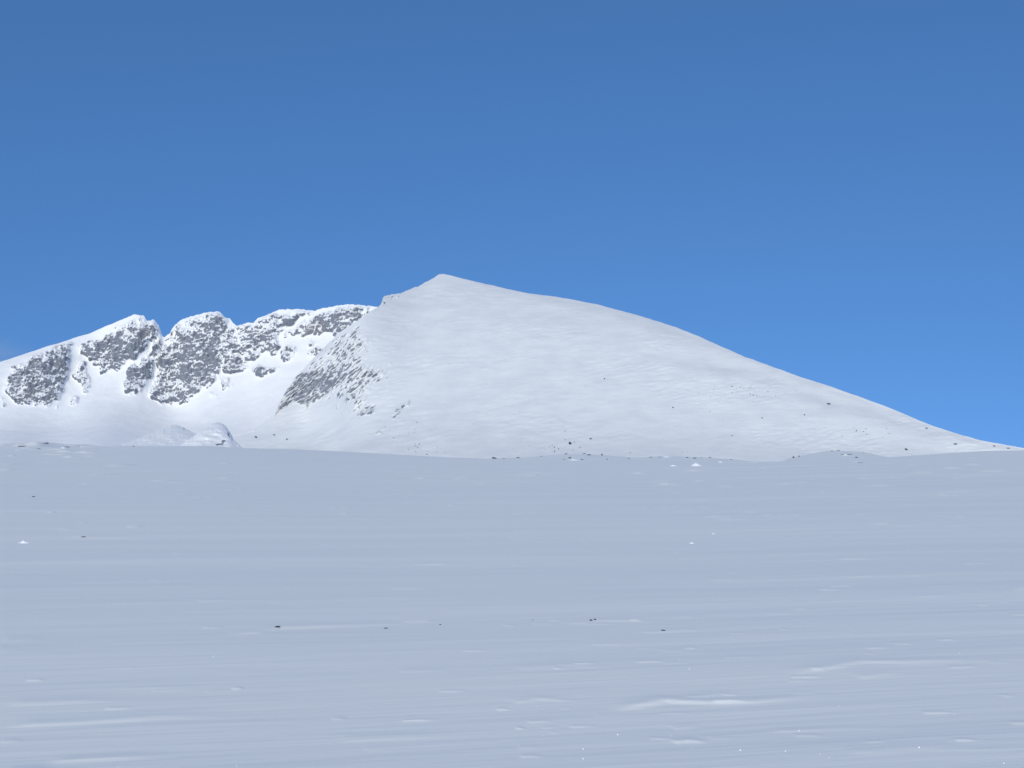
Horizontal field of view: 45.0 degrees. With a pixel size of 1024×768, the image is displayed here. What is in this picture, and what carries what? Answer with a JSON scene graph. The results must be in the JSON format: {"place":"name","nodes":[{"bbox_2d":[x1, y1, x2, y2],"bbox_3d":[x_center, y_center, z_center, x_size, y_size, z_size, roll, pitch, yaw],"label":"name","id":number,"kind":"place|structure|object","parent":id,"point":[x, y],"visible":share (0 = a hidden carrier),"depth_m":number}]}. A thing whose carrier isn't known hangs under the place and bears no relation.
{"place":"outdoors","nodes":[
{"label":"outdoors","id":0,"kind":"place"},
{"bbox_2d":[121,425,195,445],"bbox_3d":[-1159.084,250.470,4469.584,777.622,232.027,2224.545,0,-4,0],"label":"moraine ridge","id":1,"kind":"structure","parent":0,"point":[173,435],"depth_m":4362.48},
{"bbox_2d":[0,304,376,445],"bbox_3d":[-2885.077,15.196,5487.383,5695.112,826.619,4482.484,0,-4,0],"label":"mountain ridge","id":2,"kind":"structure","parent":0,"point":[127,379],"depth_m":5577.95},
{"bbox_2d":[180,423,241,447],"bbox_3d":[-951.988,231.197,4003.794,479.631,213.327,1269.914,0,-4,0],"label":"moraine mound","id":3,"kind":"object","parent":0,"point":[216,434],"visible":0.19,"depth_m":3793.48},
{"bbox_2d":[0,441,1023,767],"bbox_3d":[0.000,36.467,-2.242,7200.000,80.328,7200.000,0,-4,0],"label":"snow field","id":4,"kind":"structure","parent":0,"point":[196,607],"depth_m":13.37},
{"bbox_2d":[0,0,1023,447],"label":"sky","id":5,"kind":"structure","parent":0,"point":[827,192]},
{"bbox_2d":[232,274,1023,461],"bbox_3d":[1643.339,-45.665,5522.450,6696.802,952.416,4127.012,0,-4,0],"label":"mountain","id":6,"kind":"structure","parent":0,"point":[444,365],"depth_m":4334.87}
]}

